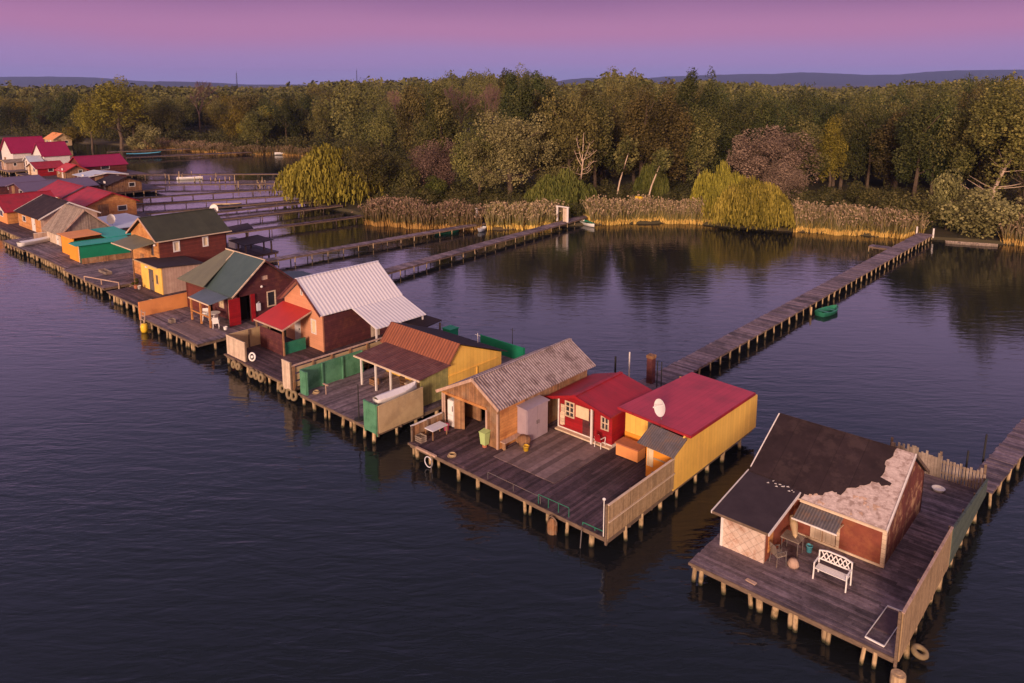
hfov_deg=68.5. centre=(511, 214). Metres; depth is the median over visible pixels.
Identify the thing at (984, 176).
tall tree
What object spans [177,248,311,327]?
fishing cabin
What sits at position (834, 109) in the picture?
tall tree
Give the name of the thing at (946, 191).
shrub
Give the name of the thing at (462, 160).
broadleaf tree
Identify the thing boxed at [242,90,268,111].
broadleaf tree
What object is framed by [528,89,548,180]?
poplar tree
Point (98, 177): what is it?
door
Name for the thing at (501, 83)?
poplar tree
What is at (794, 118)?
broadleaf tree
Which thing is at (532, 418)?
small grey shed
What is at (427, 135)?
broadleaf tree
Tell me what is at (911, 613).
board fence
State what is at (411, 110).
broadleaf tree
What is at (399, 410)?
board fence
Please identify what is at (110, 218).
satellite dish
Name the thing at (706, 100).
dark tree
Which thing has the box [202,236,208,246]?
window
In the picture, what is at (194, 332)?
pile deck
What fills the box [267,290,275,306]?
window
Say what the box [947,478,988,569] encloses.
board fence
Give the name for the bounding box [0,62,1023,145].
distant wood
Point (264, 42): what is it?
sky
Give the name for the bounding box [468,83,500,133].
bare tree
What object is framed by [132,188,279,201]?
boardwalk
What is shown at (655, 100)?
tall tree
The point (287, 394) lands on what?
old tyre
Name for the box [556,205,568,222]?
white gate
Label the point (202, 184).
boardwalk
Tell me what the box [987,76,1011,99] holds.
broadleaf tree
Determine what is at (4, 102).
broadleaf tree
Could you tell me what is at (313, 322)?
window
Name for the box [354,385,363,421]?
parasol pole
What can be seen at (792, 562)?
white sack
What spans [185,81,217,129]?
bare tree
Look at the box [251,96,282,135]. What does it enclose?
broadleaf tree
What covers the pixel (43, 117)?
tall tree
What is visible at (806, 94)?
broadleaf tree
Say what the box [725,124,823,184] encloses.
domed tree
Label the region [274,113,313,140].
broadleaf tree
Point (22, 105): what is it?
broadleaf tree
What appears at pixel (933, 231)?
landing rail
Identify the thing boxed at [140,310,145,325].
boat ladder
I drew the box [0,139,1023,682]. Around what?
water
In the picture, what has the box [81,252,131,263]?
board fence
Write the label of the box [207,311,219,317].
garden table
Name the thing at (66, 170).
fishing cabin
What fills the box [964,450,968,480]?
gate post
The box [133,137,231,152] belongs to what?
reeds
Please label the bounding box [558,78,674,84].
hills
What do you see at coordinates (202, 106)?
broadleaf tree
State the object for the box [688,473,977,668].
pile deck
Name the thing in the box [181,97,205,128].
broadleaf tree
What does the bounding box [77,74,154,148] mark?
yellow tree
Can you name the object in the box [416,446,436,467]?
boat fender
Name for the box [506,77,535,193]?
poplar tree
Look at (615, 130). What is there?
broadleaf tree
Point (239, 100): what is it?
broadleaf tree
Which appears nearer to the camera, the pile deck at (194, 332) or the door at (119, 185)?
the pile deck at (194, 332)
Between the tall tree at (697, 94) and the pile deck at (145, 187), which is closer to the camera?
the pile deck at (145, 187)
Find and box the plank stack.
[98,268,111,274]
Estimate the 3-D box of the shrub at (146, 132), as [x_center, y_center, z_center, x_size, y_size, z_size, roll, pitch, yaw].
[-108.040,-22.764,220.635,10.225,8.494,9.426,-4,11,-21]
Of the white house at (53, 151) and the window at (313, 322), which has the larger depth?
the white house at (53, 151)
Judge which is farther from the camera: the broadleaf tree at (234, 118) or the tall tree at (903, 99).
the broadleaf tree at (234, 118)
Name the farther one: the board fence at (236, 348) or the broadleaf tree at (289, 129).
the broadleaf tree at (289, 129)
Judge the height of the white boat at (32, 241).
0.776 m
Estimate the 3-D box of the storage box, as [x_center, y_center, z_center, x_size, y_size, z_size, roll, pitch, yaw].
[-4.533,8.808,55.439,0.900,1.080,0.900,9,13,41]
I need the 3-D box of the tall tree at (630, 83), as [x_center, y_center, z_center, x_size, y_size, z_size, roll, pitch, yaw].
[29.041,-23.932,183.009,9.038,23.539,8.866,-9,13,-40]
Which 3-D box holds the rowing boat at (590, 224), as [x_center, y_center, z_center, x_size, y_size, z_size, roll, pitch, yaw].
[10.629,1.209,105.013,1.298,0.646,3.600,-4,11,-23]
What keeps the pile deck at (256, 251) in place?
on the water
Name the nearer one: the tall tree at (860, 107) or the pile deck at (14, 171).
the tall tree at (860, 107)
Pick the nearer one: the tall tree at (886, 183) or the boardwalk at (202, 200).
the boardwalk at (202, 200)
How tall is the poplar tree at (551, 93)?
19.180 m
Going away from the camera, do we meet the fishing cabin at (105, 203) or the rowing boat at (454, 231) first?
the rowing boat at (454, 231)
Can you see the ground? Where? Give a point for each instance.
(941, 233)
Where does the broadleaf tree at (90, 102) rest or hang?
on the ground
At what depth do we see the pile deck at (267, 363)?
52.12 m
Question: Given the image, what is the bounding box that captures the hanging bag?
[256,303,260,310]
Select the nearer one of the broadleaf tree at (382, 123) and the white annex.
the white annex
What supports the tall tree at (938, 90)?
on the ground
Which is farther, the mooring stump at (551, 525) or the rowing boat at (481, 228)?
the rowing boat at (481, 228)
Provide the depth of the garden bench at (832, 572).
28.75 m
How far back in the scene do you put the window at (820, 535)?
31.07 m
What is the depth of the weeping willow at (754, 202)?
100.14 m
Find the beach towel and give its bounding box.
[560,403,564,424]
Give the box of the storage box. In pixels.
[442,325,458,334]
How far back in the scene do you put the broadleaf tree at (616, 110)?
153.00 m
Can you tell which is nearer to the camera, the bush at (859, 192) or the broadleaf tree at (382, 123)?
the bush at (859, 192)
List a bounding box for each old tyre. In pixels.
[231,360,235,368]
[235,363,240,369]
[248,368,254,377]
[253,371,258,379]
[257,373,264,382]
[279,384,285,392]
[285,389,293,399]
[290,390,297,400]
[910,643,928,659]
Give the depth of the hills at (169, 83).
4864.54 m
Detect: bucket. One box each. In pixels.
[523,443,528,451]
[806,542,812,552]
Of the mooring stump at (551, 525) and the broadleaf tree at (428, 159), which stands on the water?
the mooring stump at (551, 525)
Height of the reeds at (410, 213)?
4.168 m
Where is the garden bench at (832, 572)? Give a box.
[812,549,852,592]
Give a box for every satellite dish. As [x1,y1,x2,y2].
[106,214,114,224]
[210,204,217,212]
[653,399,664,419]
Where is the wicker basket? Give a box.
[517,434,530,447]
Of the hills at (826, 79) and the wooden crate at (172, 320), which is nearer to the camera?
the wooden crate at (172, 320)
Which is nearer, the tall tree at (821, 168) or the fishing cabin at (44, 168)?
the tall tree at (821, 168)
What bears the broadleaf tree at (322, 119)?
on the ground
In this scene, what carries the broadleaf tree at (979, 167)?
on the ground
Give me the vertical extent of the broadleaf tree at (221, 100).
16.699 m
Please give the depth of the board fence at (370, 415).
41.32 m
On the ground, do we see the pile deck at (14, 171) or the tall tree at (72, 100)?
the tall tree at (72, 100)
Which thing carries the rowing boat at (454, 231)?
on the water
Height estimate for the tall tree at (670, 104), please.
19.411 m
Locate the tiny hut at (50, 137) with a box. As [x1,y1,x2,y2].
[43,132,72,145]
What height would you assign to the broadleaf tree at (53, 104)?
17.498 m
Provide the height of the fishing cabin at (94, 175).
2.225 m
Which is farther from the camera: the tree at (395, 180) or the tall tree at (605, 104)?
the tall tree at (605, 104)
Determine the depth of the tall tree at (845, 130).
135.36 m
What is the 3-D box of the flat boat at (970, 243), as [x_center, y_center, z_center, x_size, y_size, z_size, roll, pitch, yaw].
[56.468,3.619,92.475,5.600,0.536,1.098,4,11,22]
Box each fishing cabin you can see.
[0,174,45,194]
[0,190,54,223]
[5,177,98,193]
[14,194,100,232]
[25,160,62,175]
[37,180,84,198]
[54,163,87,177]
[63,186,139,216]
[68,153,127,171]
[72,170,126,180]
[95,174,142,192]
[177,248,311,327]
[253,260,425,355]
[353,322,507,405]
[435,338,595,449]
[711,413,929,568]
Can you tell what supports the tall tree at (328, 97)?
on the ground
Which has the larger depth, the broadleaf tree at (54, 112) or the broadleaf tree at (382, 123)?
the broadleaf tree at (54, 112)
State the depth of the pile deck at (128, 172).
156.90 m
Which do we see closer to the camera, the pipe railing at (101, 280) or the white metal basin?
the white metal basin
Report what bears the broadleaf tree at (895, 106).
on the ground
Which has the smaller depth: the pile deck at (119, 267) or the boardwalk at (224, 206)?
the pile deck at (119, 267)
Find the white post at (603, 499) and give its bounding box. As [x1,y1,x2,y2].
[602,498,605,536]
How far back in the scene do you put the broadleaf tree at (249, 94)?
271.11 m
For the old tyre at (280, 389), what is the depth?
47.63 m
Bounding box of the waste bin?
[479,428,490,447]
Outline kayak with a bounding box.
[373,381,415,405]
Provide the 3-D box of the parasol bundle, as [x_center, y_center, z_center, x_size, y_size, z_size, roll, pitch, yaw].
[11.470,12.644,30.586,0.318,0.574,0.901,3,10,17]
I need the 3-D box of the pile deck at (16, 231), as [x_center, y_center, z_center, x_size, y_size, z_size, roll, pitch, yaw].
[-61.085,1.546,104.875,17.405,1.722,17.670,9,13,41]
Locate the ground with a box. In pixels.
[0,84,1023,245]
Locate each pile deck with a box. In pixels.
[0,157,71,174]
[0,212,150,238]
[3,237,57,254]
[16,169,147,179]
[25,245,131,274]
[63,258,141,294]
[106,285,186,314]
[111,273,141,287]
[116,183,164,195]
[141,299,285,351]
[224,322,405,391]
[227,244,278,258]
[298,355,512,443]
[408,374,751,546]
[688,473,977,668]
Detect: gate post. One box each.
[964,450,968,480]
[982,434,987,462]
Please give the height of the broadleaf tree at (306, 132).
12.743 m
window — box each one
[101,166,109,169]
[117,205,126,210]
[150,244,153,255]
[173,241,179,251]
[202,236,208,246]
[219,300,223,308]
[260,274,268,280]
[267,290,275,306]
[311,318,316,334]
[565,400,574,418]
[601,416,608,431]
[647,448,653,466]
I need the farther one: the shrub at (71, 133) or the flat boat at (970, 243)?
the shrub at (71, 133)
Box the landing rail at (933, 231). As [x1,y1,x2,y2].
[916,226,934,237]
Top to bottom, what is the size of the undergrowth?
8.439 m
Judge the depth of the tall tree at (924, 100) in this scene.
154.92 m
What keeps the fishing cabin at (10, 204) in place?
on the pile deck at (16, 231)
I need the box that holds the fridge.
[448,397,453,426]
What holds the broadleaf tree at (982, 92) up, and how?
on the ground
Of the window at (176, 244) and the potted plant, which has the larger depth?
the window at (176, 244)
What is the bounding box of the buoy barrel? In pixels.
[140,323,147,332]
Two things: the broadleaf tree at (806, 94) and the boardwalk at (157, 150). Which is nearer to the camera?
the broadleaf tree at (806, 94)
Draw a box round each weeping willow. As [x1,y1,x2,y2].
[272,142,389,206]
[522,167,599,216]
[632,163,669,199]
[690,160,748,222]
[699,175,795,231]
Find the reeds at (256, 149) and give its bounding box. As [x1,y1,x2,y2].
[215,143,311,155]
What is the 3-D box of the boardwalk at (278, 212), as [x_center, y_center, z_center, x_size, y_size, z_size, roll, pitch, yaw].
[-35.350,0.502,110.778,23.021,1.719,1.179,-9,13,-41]
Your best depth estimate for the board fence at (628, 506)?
32.96 m
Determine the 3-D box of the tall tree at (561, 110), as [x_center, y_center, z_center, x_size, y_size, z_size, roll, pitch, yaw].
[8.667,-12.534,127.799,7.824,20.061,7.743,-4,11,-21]
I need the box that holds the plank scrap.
[745,578,756,584]
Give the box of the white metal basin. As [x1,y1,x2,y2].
[932,485,944,492]
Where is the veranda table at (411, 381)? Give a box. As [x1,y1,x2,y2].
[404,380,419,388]
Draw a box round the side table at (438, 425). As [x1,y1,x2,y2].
[425,421,447,440]
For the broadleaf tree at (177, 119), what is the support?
on the ground
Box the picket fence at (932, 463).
[890,437,986,489]
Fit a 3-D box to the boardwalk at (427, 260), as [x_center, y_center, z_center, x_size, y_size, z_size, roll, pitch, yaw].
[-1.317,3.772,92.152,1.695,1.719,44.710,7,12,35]
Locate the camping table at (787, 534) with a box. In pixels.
[780,529,804,558]
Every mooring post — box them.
[614,356,616,372]
[628,352,629,376]
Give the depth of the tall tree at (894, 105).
165.28 m
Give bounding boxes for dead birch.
[565,133,594,178]
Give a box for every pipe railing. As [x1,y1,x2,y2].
[84,276,119,288]
[487,472,540,503]
[538,494,568,516]
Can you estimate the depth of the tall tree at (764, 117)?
131.08 m
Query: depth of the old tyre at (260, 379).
49.35 m
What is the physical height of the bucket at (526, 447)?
0.396 m
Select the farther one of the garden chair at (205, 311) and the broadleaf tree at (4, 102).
the broadleaf tree at (4, 102)
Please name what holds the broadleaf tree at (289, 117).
on the ground
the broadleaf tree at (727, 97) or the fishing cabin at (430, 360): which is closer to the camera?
the fishing cabin at (430, 360)
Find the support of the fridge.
on the pile deck at (580, 479)
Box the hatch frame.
[865,605,901,646]
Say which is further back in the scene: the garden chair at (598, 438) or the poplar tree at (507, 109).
the poplar tree at (507, 109)
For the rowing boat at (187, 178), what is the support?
on the water
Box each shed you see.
[0,158,24,169]
[97,213,138,235]
[133,256,203,294]
[403,315,441,329]
[516,395,549,440]
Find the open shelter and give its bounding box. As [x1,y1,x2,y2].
[226,223,273,253]
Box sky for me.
[0,0,1023,84]
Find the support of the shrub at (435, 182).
on the ground
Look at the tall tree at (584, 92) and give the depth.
174.74 m
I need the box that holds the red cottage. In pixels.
[544,371,652,449]
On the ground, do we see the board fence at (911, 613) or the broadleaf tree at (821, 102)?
the broadleaf tree at (821, 102)
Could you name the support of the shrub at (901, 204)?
on the ground
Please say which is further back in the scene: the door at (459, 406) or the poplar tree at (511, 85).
the poplar tree at (511, 85)
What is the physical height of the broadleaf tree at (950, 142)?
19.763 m
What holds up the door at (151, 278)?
in the yellow shed at (160, 275)
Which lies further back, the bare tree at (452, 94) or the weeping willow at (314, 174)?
the bare tree at (452, 94)
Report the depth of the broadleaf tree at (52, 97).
313.28 m
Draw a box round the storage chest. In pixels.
[615,437,645,462]
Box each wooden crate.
[168,318,175,322]
[369,377,378,385]
[415,433,426,443]
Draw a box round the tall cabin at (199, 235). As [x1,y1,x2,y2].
[111,208,231,284]
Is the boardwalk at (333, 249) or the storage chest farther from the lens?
the boardwalk at (333, 249)
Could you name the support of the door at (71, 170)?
in the fishing cabin at (66, 170)
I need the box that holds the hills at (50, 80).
[0,76,151,85]
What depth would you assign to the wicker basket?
39.20 m
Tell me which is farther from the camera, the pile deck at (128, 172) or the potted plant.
the pile deck at (128, 172)
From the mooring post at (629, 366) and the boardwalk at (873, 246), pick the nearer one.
the mooring post at (629, 366)
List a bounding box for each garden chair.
[202,308,208,320]
[212,318,219,327]
[399,376,409,386]
[594,433,605,448]
[769,541,786,567]
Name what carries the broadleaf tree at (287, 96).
on the ground
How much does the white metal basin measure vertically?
0.120 m
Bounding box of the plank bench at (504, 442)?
[500,433,520,449]
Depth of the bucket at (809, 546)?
30.56 m
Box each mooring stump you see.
[547,516,556,534]
[889,668,905,682]
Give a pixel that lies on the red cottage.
(592, 403)
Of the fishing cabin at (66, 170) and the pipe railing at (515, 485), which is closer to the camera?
the pipe railing at (515, 485)
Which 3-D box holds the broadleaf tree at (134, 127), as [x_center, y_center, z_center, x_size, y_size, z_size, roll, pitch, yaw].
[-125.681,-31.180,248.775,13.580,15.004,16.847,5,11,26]
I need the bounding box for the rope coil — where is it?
[447,452,455,457]
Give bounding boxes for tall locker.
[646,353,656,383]
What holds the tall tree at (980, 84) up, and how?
on the ground
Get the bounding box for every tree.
[0,97,26,124]
[0,100,30,134]
[9,98,36,123]
[26,100,49,122]
[28,97,54,124]
[37,85,80,107]
[37,105,61,132]
[41,99,79,128]
[52,90,79,108]
[56,90,86,126]
[58,89,80,128]
[66,101,86,130]
[70,93,112,148]
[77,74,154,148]
[80,91,106,128]
[107,90,144,137]
[108,103,156,133]
[128,87,147,104]
[143,95,161,108]
[145,94,188,135]
[146,100,188,131]
[157,98,193,130]
[168,96,197,128]
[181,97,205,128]
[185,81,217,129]
[191,102,214,127]
[202,91,236,116]
[202,95,229,128]
[210,102,247,138]
[223,91,257,138]
[229,86,264,115]
[233,105,289,146]
[238,110,275,145]
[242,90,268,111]
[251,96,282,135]
[265,88,297,102]
[265,93,306,142]
[269,96,282,119]
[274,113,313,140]
[278,107,314,140]
[296,93,319,138]
[304,85,328,102]
[305,93,340,141]
[317,88,340,102]
[337,136,401,198]
[362,100,408,153]
[381,162,421,197]
[383,90,404,136]
[395,78,429,166]
[406,137,456,186]
[408,98,469,179]
[412,81,433,171]
[427,85,456,178]
[442,86,482,146]
[449,116,501,195]
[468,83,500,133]
[496,67,509,117]
[497,70,517,171]
[500,72,517,118]
[505,93,529,186]
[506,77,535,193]
[528,70,548,179]
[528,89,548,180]
[532,165,578,180]
[535,89,602,181]
[540,97,557,172]
[542,82,586,176]
[542,86,558,109]
[577,84,602,107]
[578,92,616,189]
[584,84,635,177]
[584,113,625,185]
[586,94,611,183]
[600,66,633,102]
[602,99,623,179]
[613,135,639,198]
[614,102,654,184]
[616,82,664,175]
[617,68,640,106]
[628,85,655,102]
[639,77,695,180]
[639,94,666,108]
[645,128,681,186]
[649,147,673,194]
[662,85,683,174]
[673,67,700,181]
[681,102,721,182]
[690,88,707,108]
[693,66,728,171]
[705,101,747,169]
[707,83,737,109]
[707,116,745,174]
[715,87,729,120]
[715,95,756,176]
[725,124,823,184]
[728,87,761,174]
[744,82,765,105]
[746,95,786,178]
[750,94,780,181]
[753,110,800,179]
[757,89,790,108]
[760,161,808,199]
[771,94,802,121]
[777,126,830,185]
[778,104,814,134]
[778,105,822,189]
[784,82,823,128]
[786,85,823,120]
[812,101,854,181]
[816,95,841,116]
[817,100,852,185]
[818,115,848,186]
[829,107,862,189]
[845,100,895,188]
[847,91,871,181]
[848,100,891,184]
[854,88,889,154]
[865,98,904,182]
[866,110,907,187]
[867,103,913,190]
[879,90,913,108]
[884,104,907,185]
[885,98,909,114]
[887,79,911,108]
[890,94,950,195]
[899,93,935,187]
[900,100,973,184]
[902,84,975,193]
[912,92,937,111]
[930,84,950,106]
[946,88,979,187]
[950,72,986,104]
[950,91,1018,197]
[951,69,1023,202]
[955,78,996,182]
[966,80,984,99]
[966,146,1015,194]
[975,73,1023,190]
[978,92,1023,210]
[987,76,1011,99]
[1005,102,1023,209]
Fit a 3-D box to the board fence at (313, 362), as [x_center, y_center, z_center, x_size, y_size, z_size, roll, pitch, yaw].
[-10.824,9.791,50.153,0.170,1.970,8.690,9,13,41]
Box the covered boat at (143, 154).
[126,152,160,156]
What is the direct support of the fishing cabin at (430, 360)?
on the pile deck at (340, 398)
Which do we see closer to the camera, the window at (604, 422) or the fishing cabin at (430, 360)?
the window at (604, 422)
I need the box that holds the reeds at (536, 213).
[481,198,568,229]
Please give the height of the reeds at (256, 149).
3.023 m
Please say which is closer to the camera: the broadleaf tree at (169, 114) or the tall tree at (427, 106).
the tall tree at (427, 106)
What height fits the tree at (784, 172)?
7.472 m
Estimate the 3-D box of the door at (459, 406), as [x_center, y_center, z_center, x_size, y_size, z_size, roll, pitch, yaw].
[-2.878,10.908,41.276,0.592,1.760,0.053,2,10,11]
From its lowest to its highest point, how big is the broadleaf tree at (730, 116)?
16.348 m
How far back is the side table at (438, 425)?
40.45 m
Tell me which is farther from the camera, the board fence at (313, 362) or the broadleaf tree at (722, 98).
the broadleaf tree at (722, 98)
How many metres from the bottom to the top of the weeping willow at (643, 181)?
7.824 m
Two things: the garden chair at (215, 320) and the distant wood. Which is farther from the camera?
the distant wood
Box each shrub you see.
[53,127,88,146]
[125,123,160,149]
[419,175,447,200]
[878,190,946,231]
[922,168,967,230]
[932,187,1023,239]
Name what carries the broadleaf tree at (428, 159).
on the ground
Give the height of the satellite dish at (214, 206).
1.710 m
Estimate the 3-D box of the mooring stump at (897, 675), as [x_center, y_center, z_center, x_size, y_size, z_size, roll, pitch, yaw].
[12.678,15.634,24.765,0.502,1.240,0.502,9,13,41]
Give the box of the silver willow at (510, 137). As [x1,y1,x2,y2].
[460,107,561,198]
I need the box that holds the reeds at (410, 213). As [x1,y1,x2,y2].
[351,194,486,229]
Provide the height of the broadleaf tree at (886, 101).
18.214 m
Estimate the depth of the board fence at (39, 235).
91.63 m
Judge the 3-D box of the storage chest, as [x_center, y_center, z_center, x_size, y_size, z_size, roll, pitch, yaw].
[6.037,11.964,38.328,1.400,0.680,0.800,9,13,41]
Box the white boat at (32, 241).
[16,236,49,246]
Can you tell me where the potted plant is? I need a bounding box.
[131,278,138,288]
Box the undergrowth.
[0,121,1022,235]
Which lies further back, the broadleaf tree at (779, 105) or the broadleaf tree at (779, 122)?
the broadleaf tree at (779, 105)
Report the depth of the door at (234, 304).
58.92 m
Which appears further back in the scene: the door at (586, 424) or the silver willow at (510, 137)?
the silver willow at (510, 137)
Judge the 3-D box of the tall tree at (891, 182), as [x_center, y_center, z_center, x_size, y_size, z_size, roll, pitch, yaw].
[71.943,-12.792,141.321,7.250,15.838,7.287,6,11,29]
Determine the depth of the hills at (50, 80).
6073.60 m
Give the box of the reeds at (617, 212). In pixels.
[579,191,716,224]
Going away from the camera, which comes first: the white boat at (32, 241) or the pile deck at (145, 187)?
the white boat at (32, 241)
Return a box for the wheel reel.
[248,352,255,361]
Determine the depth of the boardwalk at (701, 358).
61.19 m
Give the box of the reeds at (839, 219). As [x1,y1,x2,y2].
[791,197,929,238]
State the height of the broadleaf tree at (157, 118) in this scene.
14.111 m
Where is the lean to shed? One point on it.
(427, 321)
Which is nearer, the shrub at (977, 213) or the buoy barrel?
the buoy barrel
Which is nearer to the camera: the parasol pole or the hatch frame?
the hatch frame
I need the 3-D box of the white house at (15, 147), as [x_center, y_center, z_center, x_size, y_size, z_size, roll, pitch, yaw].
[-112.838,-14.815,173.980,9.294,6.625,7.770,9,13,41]
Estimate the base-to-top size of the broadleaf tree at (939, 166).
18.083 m
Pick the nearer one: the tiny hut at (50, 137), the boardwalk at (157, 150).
the boardwalk at (157, 150)
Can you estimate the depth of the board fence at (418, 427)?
40.60 m
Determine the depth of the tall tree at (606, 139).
127.64 m
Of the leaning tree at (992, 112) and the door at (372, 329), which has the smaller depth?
the door at (372, 329)
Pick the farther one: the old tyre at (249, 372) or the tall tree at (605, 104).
the tall tree at (605, 104)
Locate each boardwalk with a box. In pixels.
[107,148,193,152]
[126,152,251,160]
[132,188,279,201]
[136,195,298,208]
[137,173,281,177]
[137,198,313,214]
[142,183,273,188]
[217,199,328,214]
[221,204,342,222]
[226,215,364,235]
[265,222,486,265]
[384,215,587,276]
[638,233,932,389]
[868,244,889,252]
[967,418,1023,508]
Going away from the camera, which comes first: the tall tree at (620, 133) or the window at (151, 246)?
the window at (151, 246)
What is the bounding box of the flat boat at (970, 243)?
[945,240,997,246]
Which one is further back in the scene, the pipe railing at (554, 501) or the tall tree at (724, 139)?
the tall tree at (724, 139)
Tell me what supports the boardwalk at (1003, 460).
in the water
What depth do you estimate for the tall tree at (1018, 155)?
105.88 m
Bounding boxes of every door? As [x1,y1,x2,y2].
[31,218,35,231]
[69,168,74,177]
[95,174,103,180]
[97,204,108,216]
[115,181,122,192]
[148,269,154,290]
[228,298,240,326]
[295,321,300,339]
[371,326,379,336]
[454,398,464,428]
[582,411,590,436]
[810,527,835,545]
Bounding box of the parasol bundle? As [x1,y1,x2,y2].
[790,515,797,537]
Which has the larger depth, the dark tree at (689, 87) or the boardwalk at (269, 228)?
the dark tree at (689, 87)
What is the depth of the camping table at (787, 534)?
30.44 m
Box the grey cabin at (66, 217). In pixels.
[41,203,110,245]
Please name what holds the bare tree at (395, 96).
on the ground
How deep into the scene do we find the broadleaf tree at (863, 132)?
141.91 m
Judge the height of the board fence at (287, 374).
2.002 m
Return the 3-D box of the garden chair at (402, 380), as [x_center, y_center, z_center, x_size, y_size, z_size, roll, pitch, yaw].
[-6.631,10.441,46.575,0.549,0.931,0.500,9,13,41]
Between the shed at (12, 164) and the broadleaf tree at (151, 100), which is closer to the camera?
the shed at (12, 164)
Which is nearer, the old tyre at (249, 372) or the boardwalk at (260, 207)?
the old tyre at (249, 372)
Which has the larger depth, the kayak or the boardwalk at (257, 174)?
the boardwalk at (257, 174)
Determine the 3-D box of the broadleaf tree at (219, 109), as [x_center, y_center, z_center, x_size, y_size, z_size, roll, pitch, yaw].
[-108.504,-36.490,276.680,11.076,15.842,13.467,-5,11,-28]
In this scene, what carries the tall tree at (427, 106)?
on the ground
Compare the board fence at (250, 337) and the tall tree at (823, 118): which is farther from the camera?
the tall tree at (823, 118)
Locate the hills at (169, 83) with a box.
[120,81,297,85]
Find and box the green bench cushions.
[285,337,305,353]
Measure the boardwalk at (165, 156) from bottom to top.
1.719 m
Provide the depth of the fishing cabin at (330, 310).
54.62 m
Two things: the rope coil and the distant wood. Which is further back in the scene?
the distant wood
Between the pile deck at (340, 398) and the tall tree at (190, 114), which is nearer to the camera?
the pile deck at (340, 398)
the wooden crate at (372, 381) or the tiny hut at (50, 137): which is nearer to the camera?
the wooden crate at (372, 381)
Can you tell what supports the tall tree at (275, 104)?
on the ground
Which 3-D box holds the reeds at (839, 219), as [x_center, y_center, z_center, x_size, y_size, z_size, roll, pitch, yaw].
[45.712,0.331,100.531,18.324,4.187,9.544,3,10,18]
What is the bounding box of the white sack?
[787,557,798,568]
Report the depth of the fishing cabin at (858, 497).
31.07 m
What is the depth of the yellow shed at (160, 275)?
68.78 m
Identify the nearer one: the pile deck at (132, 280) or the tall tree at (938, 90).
the pile deck at (132, 280)
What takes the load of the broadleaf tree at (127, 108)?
on the ground
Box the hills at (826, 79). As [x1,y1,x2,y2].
[647,70,1023,85]
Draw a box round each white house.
[0,136,44,166]
[31,141,71,163]
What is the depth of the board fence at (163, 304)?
62.79 m
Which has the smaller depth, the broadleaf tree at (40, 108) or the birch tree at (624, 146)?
the birch tree at (624, 146)
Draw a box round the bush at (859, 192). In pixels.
[831,180,880,207]
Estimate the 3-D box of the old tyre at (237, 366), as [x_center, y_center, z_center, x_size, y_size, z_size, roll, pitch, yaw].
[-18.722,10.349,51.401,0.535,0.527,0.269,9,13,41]
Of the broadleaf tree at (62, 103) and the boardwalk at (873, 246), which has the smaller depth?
the boardwalk at (873, 246)
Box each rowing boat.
[176,176,202,179]
[211,203,241,205]
[435,230,458,234]
[477,226,485,231]
[580,220,594,226]
[814,305,837,316]
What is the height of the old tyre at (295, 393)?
0.664 m
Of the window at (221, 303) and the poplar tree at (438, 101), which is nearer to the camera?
the window at (221, 303)
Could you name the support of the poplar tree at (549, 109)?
on the ground
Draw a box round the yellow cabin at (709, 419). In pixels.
[618,372,757,490]
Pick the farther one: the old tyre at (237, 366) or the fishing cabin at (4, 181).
the fishing cabin at (4, 181)
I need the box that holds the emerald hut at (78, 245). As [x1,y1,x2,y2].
[56,226,130,262]
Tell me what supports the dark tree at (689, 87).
on the ground
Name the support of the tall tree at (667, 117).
on the ground
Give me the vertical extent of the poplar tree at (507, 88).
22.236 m
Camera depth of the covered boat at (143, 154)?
202.94 m
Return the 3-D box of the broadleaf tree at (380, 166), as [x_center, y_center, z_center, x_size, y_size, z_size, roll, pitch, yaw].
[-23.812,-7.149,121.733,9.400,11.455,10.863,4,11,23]
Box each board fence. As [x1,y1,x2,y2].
[33,232,46,238]
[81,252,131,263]
[138,292,187,319]
[226,334,246,361]
[228,325,268,347]
[281,359,292,389]
[292,337,381,395]
[299,350,362,393]
[299,370,308,395]
[363,399,377,436]
[377,387,423,436]
[410,412,443,441]
[480,334,524,358]
[604,458,674,545]
[893,525,953,667]
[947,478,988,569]
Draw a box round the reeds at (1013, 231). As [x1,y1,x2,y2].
[994,212,1023,245]
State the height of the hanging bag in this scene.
0.735 m
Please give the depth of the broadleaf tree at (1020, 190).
111.61 m
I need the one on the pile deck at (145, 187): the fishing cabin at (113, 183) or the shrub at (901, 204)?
the fishing cabin at (113, 183)
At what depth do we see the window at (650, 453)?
36.24 m
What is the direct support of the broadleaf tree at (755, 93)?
on the ground
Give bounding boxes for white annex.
[22,155,43,169]
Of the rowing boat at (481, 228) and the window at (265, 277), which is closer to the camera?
the window at (265, 277)
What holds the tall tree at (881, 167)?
on the ground
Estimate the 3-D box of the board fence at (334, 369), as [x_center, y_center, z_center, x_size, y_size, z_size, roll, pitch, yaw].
[-11.437,10.069,47.900,0.165,1.802,4.690,9,13,41]
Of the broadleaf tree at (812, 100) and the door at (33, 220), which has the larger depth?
the broadleaf tree at (812, 100)
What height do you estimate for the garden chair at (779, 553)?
0.931 m
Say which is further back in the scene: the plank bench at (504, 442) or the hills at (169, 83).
the hills at (169, 83)

